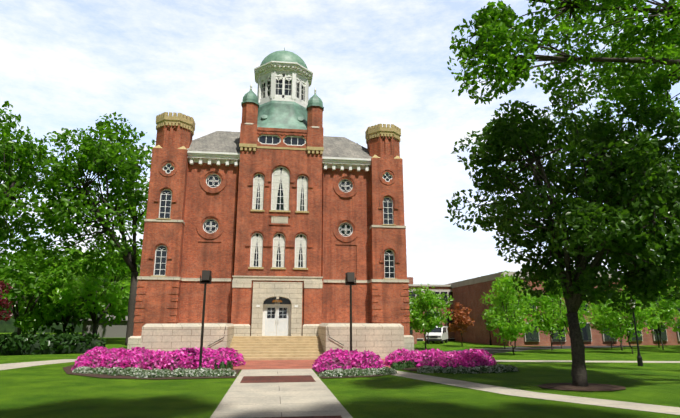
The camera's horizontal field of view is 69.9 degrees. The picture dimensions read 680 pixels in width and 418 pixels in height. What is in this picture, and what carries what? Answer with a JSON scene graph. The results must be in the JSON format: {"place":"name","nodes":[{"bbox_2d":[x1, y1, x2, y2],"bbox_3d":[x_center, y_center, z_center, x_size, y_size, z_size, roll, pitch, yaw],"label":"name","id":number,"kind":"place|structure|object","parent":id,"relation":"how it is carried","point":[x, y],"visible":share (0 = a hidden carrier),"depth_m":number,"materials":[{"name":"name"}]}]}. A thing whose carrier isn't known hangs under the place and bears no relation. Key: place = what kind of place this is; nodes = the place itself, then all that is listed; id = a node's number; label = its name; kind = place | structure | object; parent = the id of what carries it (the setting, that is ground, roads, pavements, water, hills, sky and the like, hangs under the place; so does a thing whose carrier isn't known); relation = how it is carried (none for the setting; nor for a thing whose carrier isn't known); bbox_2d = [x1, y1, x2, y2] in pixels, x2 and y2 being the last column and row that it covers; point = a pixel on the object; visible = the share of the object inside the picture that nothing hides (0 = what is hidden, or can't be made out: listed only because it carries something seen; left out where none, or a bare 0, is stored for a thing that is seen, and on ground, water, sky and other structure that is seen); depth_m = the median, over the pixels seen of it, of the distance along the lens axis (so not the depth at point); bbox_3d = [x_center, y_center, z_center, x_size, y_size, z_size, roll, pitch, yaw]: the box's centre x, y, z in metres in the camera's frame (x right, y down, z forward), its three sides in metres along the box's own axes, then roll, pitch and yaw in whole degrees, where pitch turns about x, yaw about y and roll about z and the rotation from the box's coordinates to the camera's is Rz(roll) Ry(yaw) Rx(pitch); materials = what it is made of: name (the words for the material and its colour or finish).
{"place":"outdoors","nodes":[
{"label":"outdoors","id":0,"kind":"place"},
{"bbox_2d":[0,359,76,369],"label":"side path","id":1,"kind":"structure","parent":0,"point":[16,365],"depth_m":31.21,"materials":[{"name":"concrete"}]},
{"bbox_2d":[251,168,306,266],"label":"window curtains","id":2,"kind":"object","parent":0,"point":[277,176],"depth_m":44.25,"materials":[{"name":"white fabric"}]},
{"bbox_2d":[257,115,303,128],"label":"roof vents","id":3,"kind":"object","parent":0,"point":[264,117],"depth_m":47.00,"materials":[{"name":"metal"}]},
{"bbox_2d":[0,333,679,417],"bbox_3d":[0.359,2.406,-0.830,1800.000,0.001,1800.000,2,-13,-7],"label":"lawn ground","id":4,"kind":"structure","parent":0,"point":[56,390],"depth_m":18.51,"materials":[{"name":"green plant"}]},
{"bbox_2d":[0,280,12,320],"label":"red maple","id":5,"kind":"object","parent":4,"relation":"on","point":[2,287],"depth_m":44.48,"materials":[{"name":"red plant"}]},
{"bbox_2d":[10,249,52,331],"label":"tree","id":6,"kind":"object","parent":4,"relation":"on","point":[27,302],"depth_m":92.26,"materials":[{"name":"green plant"}]},
{"bbox_2d":[0,101,67,267],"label":"tree","id":7,"kind":"object","parent":4,"relation":"on","point":[18,147],"depth_m":51.90,"materials":[{"name":"green plant"}]},
{"bbox_2d":[0,307,82,332],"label":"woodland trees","id":8,"kind":"object","parent":4,"relation":"on","point":[8,326],"visible":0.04,"depth_m":132.22,"materials":[{"name":"green plant"}]},
{"bbox_2d":[0,240,83,334],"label":"tree","id":9,"kind":"object","parent":4,"relation":"on","point":[14,275],"depth_m":75.86,"materials":[{"name":"green plant"}]},
{"bbox_2d":[0,331,106,355],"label":"hedge","id":10,"kind":"object","parent":4,"relation":"on","point":[32,347],"visible":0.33,"depth_m":40.60,"materials":[{"name":"green plant"}]},
{"bbox_2d":[20,247,119,334],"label":"tree","id":11,"kind":"object","parent":4,"relation":"on","point":[74,316],"depth_m":86.62,"materials":[{"name":"green plant"}]},
{"bbox_2d":[69,279,98,331],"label":"tree","id":12,"kind":"object","parent":4,"relation":"on","point":[86,314],"depth_m":105.21,"materials":[{"name":"green plant"}]},
{"bbox_2d":[14,112,155,345],"bbox_3d":[-30.032,2.327,59.834,18.570,28.261,15.914,2,-13,-7],"label":"tree","id":13,"kind":"object","parent":4,"relation":"on","point":[88,151],"depth_m":57.74,"materials":[{"name":"green plant"}]},
{"bbox_2d":[38,244,141,333],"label":"tree","id":14,"kind":"object","parent":4,"relation":"on","point":[117,298],"depth_m":72.97,"materials":[{"name":"green plant"}]},
{"bbox_2d":[82,310,127,337],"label":"distant house","id":15,"kind":"structure","parent":4,"relation":"on","point":[116,330],"depth_m":87.32,"materials":[{"name":"grey"}]},
{"bbox_2d":[90,260,140,302],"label":"tree","id":16,"kind":"object","parent":4,"relation":"on","point":[112,276],"depth_m":90.77,"materials":[{"name":"green plant"}]},
{"bbox_2d":[115,251,141,285],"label":"tree","id":17,"kind":"object","parent":4,"relation":"on","point":[139,265],"visible":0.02,"depth_m":88.18,"materials":[{"name":"green plant"}]},
{"bbox_2d":[63,365,240,378],"bbox_3d":[-11.285,8.751,26.352,14.499,0.001,6.384,-6,-15,25],"label":"mulch bed","id":18,"kind":"object","parent":4,"relation":"on","point":[67,370],"visible":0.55,"depth_m":23.43,"materials":[{"name":"brown soil"}]},
{"bbox_2d":[198,270,211,368],"bbox_3d":[-7.467,6.065,26.579,0.620,5.394,0.520,2,-13,-7],"label":"floodlight pole","id":19,"kind":"object","parent":18,"relation":"on","point":[205,279],"visible":0.88,"depth_m":26.74,"materials":[{"name":"brown metal"}]},
{"bbox_2d":[71,346,245,369],"bbox_3d":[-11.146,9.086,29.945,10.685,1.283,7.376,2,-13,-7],"label":"azalea bush blooms","id":20,"kind":"object","parent":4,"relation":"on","point":[135,353],"visible":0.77,"depth_m":27.61,"materials":[{"name":"pink plant"}]},
{"bbox_2d":[133,148,187,335],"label":"corner tower","id":21,"kind":"structure","parent":4,"relation":"on","point":[156,299],"depth_m":41.97,"materials":[{"name":"brick"}]},
{"bbox_2d":[156,124,192,148],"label":"octagonal tower","id":22,"kind":"structure","parent":21,"relation":"on","point":[174,137],"depth_m":44.36,"materials":[{"name":"brick"}]},
{"bbox_2d":[127,123,413,350],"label":"stone trim","id":23,"kind":"structure","parent":4,"relation":"on","point":[244,329],"depth_m":42.24,"materials":[{"name":"stone"}]},
{"bbox_2d":[134,102,409,323],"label":"brick mouldings","id":24,"kind":"object","parent":23,"relation":"attached to","point":[240,298],"visible":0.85,"depth_m":43.81,"materials":[{"name":"red brick"}]},
{"bbox_2d":[151,112,401,278],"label":"cornice trim","id":25,"kind":"structure","parent":23,"relation":"attached to","point":[188,123],"depth_m":45.02,"materials":[{"name":"beige stone"}]},
{"bbox_2d":[140,323,403,358],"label":"terrace blocks","id":26,"kind":"structure","parent":4,"relation":"on","point":[382,341],"depth_m":35.22,"materials":[{"name":"stone"}]},
{"bbox_2d":[178,162,370,322],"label":"block walls","id":27,"kind":"structure","parent":4,"relation":"on","point":[200,253],"depth_m":44.07,"materials":[{"name":"brick"}]},
{"bbox_2d":[153,134,394,335],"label":"white trim","id":28,"kind":"structure","parent":27,"relation":"attached to","point":[227,159],"depth_m":44.69,"materials":[{"name":"paint"}]},
{"bbox_2d":[155,136,393,317],"bbox_3d":[-5.498,1.406,44.279,20.850,16.650,1.040,2,-13,-7],"label":"window glass","id":29,"kind":"object","parent":28,"relation":"attached to","point":[282,311],"visible":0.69,"depth_m":44.10,"materials":[{"name":"glass"}]},
{"bbox_2d":[234,129,321,335],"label":"pavilion walls","id":30,"kind":"structure","parent":27,"relation":"on","point":[266,160],"depth_m":43.94,"materials":[{"name":"brick"}]},
{"bbox_2d":[251,282,301,335],"bbox_3d":[-5.460,8.764,42.258,4.240,4.700,1.220,2,-13,-7],"label":"entrance portal","id":31,"kind":"object","parent":30,"relation":"attached to","point":[291,292],"visible":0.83,"depth_m":41.86,"materials":[{"name":"beige stone"}]},
{"bbox_2d":[265,306,288,335],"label":"entrance doors","id":32,"kind":"structure","parent":31,"relation":"in","point":[280,324],"depth_m":42.03,"materials":[{"name":"white wood"}]},
{"bbox_2d":[257,100,306,129],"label":"dome base roof","id":33,"kind":"structure","parent":30,"relation":"on","point":[283,114],"depth_m":47.21,"materials":[{"name":"green metal"}]},
{"bbox_2d":[241,90,323,110],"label":"turret domes","id":34,"kind":"structure","parent":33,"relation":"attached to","point":[313,100],"depth_m":46.52,"materials":[{"name":"green metal"}]},
{"bbox_2d":[254,61,312,107],"bbox_3d":[-5.900,-12.003,50.498,5.987,4.100,5.987,2,-13,-7],"label":"cupola","id":35,"kind":"object","parent":33,"relation":"on","point":[273,71],"depth_m":48.43,"materials":[{"name":"white paint"}]},
{"bbox_2d":[260,50,307,68],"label":"dome","id":36,"kind":"structure","parent":35,"relation":"on","point":[285,56],"depth_m":49.07,"materials":[{"name":"green metal"}]},
{"bbox_2d":[187,131,371,158],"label":"slate roof","id":37,"kind":"structure","parent":27,"relation":"on","point":[229,142],"depth_m":47.33,"materials":[{"name":"grey stone"}]},
{"bbox_2d":[229,336,323,359],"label":"entrance stairs","id":38,"kind":"structure","parent":4,"relation":"on","point":[279,347],"depth_m":36.83,"materials":[{"name":"beige stone"}]},
{"bbox_2d":[208,326,343,345],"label":"stair handrails","id":39,"kind":"object","parent":38,"relation":"attached to","point":[225,328],"visible":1,"depth_m":34.31,"materials":[{"name":"black metal"}]},
{"bbox_2d":[210,369,352,417],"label":"concrete walk","id":40,"kind":"structure","parent":4,"relation":"on","point":[278,399],"depth_m":16.49,"materials":[{"name":"beige concrete"}]},
{"bbox_2d":[240,375,341,417],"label":"brick paving inlay","id":41,"kind":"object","parent":40,"relation":"on","point":[274,379],"depth_m":21.91,"materials":[{"name":"brown brick"}]},
{"bbox_2d":[75,367,515,377],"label":"white flower drifts","id":42,"kind":"object","parent":4,"relation":"on","point":[188,375],"visible":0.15,"depth_m":23.97,"materials":[{"name":"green plant"}]},
{"bbox_2d":[72,364,518,377],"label":"white flowers","id":43,"kind":"object","parent":42,"relation":"attached to","point":[146,372],"visible":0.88,"depth_m":23.94,"materials":[{"name":"white plant"}]},
{"bbox_2d":[222,359,389,369],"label":"brick paving","id":44,"kind":"structure","parent":4,"relation":"on","point":[278,364],"depth_m":30.48,"materials":[{"name":"red brick"}]},
{"bbox_2d":[213,360,416,369],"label":"green perennial blooms","id":45,"kind":"object","parent":4,"relation":"on","point":[230,363],"visible":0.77,"depth_m":27.53,"materials":[{"name":"green plant"}]},
{"bbox_2d":[214,361,415,369],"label":"green perennials","id":46,"kind":"object","parent":4,"relation":"on","point":[401,367],"visible":0.29,"depth_m":27.43,"materials":[{"name":"green plant"}]},
{"bbox_2d":[314,369,397,377],"bbox_3d":[0.838,8.521,25.371,4.100,0.001,5.140,2,-13,-7],"label":"mulch bed","id":47,"kind":"object","parent":4,"relation":"on","point":[318,373],"visible":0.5,"depth_m":23.43,"materials":[{"name":"brown soil"}]},
{"bbox_2d":[317,353,380,371],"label":"flowers","id":48,"kind":"object","parent":47,"relation":"on","point":[328,365],"visible":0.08,"depth_m":25.62,"materials":[{"name":"plant"}]},
{"bbox_2d":[312,348,384,371],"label":"azalea bush blooms","id":49,"kind":"object","parent":48,"relation":"attached to","point":[349,356],"visible":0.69,"depth_m":25.90,"materials":[{"name":"pink plant"}]},
{"bbox_2d":[345,272,355,350],"bbox_3d":[0.610,6.312,27.633,0.620,5.394,0.520,2,-13,-7],"label":"floodlight pole","id":50,"kind":"object","parent":47,"relation":"on","point":[350,278],"visible":0.71,"depth_m":27.90,"materials":[{"name":"brown metal"}]},
{"bbox_2d":[370,158,409,334],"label":"corner tower","id":51,"kind":"structure","parent":4,"relation":"on","point":[390,302],"depth_m":44.55,"materials":[{"name":"brick"}]},
{"bbox_2d":[367,135,399,157],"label":"octagonal tower","id":52,"kind":"structure","parent":51,"relation":"on","point":[384,147],"depth_m":46.94,"materials":[{"name":"brick"}]},
{"bbox_2d":[409,284,453,349],"bbox_3d":[8.472,10.748,48.693,5.327,6.774,4.810,2,-13,-7],"label":"lime tree","id":53,"kind":"object","parent":4,"relation":"on","point":[428,325],"depth_m":47.63,"materials":[{"name":"green plant"}]},
{"bbox_2d":[426,326,447,343],"bbox_3d":[12.634,16.349,63.324,2.220,2.150,5.700,-5,-14,20],"label":"white van","id":54,"kind":"object","parent":4,"relation":"on","point":[444,335],"depth_m":61.11,"materials":[{"name":"white metal"}]},
{"bbox_2d":[426,328,445,336],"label":"vehicle windows","id":55,"kind":"structure","parent":54,"relation":"attached to","point":[437,329],"depth_m":62.02,"materials":[{"name":"black glass"}]},
{"bbox_2d":[403,365,493,372],"bbox_3d":[6.403,9.267,28.553,7.000,0.001,7.444,2,-13,-7],"label":"mulch bed","id":56,"kind":"object","parent":4,"relation":"on","point":[414,369],"visible":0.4,"depth_m":26.96,"materials":[{"name":"brown soil"}]},
{"bbox_2d":[384,348,496,367],"bbox_3d":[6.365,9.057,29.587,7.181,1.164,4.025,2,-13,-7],"label":"azalea bush blooms","id":57,"kind":"object","parent":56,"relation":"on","point":[458,355],"visible":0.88,"depth_m":28.90,"materials":[{"name":"pink plant"}]},
{"bbox_2d":[447,302,474,346],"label":"copper tree","id":58,"kind":"object","parent":4,"relation":"on","point":[463,320],"depth_m":53.88,"materials":[{"name":"brown plant"}]},
{"bbox_2d":[483,271,540,354],"bbox_3d":[14.088,8.704,40.601,4.309,7.060,4.673,2,-13,-7],"label":"young tree","id":59,"kind":"object","parent":4,"relation":"on","point":[499,319],"depth_m":40.12,"materials":[{"name":"green plant"}]},
{"bbox_2d":[489,278,534,351],"bbox_3d":[15.781,9.733,44.675,4.573,6.916,4.625,2,-13,-7],"label":"young tree","id":60,"kind":"object","parent":4,"relation":"on","point":[516,303],"depth_m":44.05,"materials":[{"name":"green plant"}]},
{"bbox_2d":[416,345,640,353],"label":"service drive","id":61,"kind":"structure","parent":4,"relation":"on","point":[498,350],"depth_m":49.68,"materials":[{"name":"concrete"}]},
{"bbox_2d":[481,286,521,348],"bbox_3d":[16.788,11.075,49.534,4.288,6.521,4.481,2,-13,-7],"label":"young tree","id":62,"kind":"object","parent":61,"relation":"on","point":[487,311],"depth_m":50.13,"materials":[{"name":"green plant"}]},
{"bbox_2d":[540,281,566,348],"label":"young tree","id":63,"kind":"object","parent":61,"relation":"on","point":[554,309],"depth_m":49.90,"materials":[{"name":"green plant"}]},
{"bbox_2d":[407,271,679,345],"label":"building","id":64,"kind":"structure","parent":4,"relation":"on","point":[470,296],"depth_m":60.01,"materials":[{"name":"red brick"}]},
{"bbox_2d":[527,292,568,350],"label":"young tree","id":65,"kind":"object","parent":4,"relation":"on","point":[544,301],"depth_m":46.52,"materials":[{"name":"green plant"}]},
{"bbox_2d":[445,83,679,386],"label":"lawn tree","id":66,"kind":"object","parent":4,"relation":"on","point":[500,135],"depth_m":19.99,"materials":[{"name":"green plant"}]},
{"bbox_2d":[544,280,601,336],"bbox_3d":[19.867,8.833,41.797,4.210,7.354,4.551,2,-13,-7],"label":"young tree","id":67,"kind":"object","parent":4,"relation":"on","point":[561,319],"depth_m":41.21,"materials":[{"name":"green plant"}]},
{"bbox_2d":[537,383,625,390],"bbox_3d":[9.737,7.153,19.682,3.502,0.055,2.596,2,-13,-7],"label":"tree mulch ring","id":68,"kind":"object","parent":4,"relation":"on","point":[589,387],"visible":0.89,"depth_m":19.23,"materials":[{"name":"brown soil"}]},
{"bbox_2d":[586,291,621,348],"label":"young tree","id":69,"kind":"object","parent":4,"relation":"on","point":[595,325],"depth_m":50.15,"materials":[{"name":"green plant"}]},
{"bbox_2d":[597,285,639,350],"bbox_3d":[26.718,10.470,47.117,4.440,6.597,3.726,2,-13,-7],"label":"young tree","id":70,"kind":"object","parent":4,"relation":"on","point":[602,321],"depth_m":47.03,"materials":[{"name":"green plant"}]},
{"bbox_2d":[600,285,661,353],"bbox_3d":[24.987,9.512,41.962,4.918,6.108,4.906,2,-13,-7],"label":"young tree","id":71,"kind":"object","parent":4,"relation":"on","point":[641,315],"depth_m":41.66,"materials":[{"name":"green plant"}]},
{"bbox_2d":[630,298,642,365],"bbox_3d":[18.186,7.461,29.915,0.460,4.200,0.460,2,-13,-7],"label":"lamp post","id":72,"kind":"object","parent":4,"relation":"on","point":[639,360],"visible":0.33,"depth_m":29.65,"materials":[{"name":"black metal"}]},
{"bbox_2d":[640,280,679,349],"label":"young tree","id":73,"kind":"object","parent":4,"relation":"on","point":[668,314],"depth_m":47.66,"materials":[{"name":"green plant"}]},
{"bbox_2d":[644,303,679,347],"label":"young tree","id":74,"kind":"object","parent":4,"relation":"on","point":[665,325],"depth_m":51.43,"materials":[{"name":"green plant"}]},
{"bbox_2d":[657,272,679,332],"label":"young tree","id":75,"kind":"object","parent":4,"relation":"on","point":[661,302],"depth_m":44.15,"materials":[{"name":"green plant"}]},
{"bbox_2d":[0,0,679,284],"label":"sky","id":76,"kind":"structure","parent":0,"point":[69,64],"materials":[{"name":"white"}]},
{"bbox_2d":[391,370,679,414],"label":"diagonal path","id":77,"kind":"structure","parent":0,"point":[583,400],"depth_m":17.16,"materials":[{"name":"concrete"}]},
{"bbox_2d":[466,0,679,120],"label":"overhanging tree boughs","id":78,"kind":"object","parent":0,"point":[564,57],"visible":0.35,"depth_m":17.70,"materials":[{"name":"brown plant"}]},
{"bbox_2d":[447,0,679,136],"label":"tree leaves","id":79,"kind":"object","parent":78,"relation":"attached to","point":[488,27],"visible":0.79,"depth_m":17.76,"materials":[{"name":"green plant"}]},
{"bbox_2d":[496,360,679,362],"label":"cross path","id":80,"kind":"structure","parent":0,"point":[585,361],"depth_m":32.84,"materials":[{"name":"concrete"}]}
]}

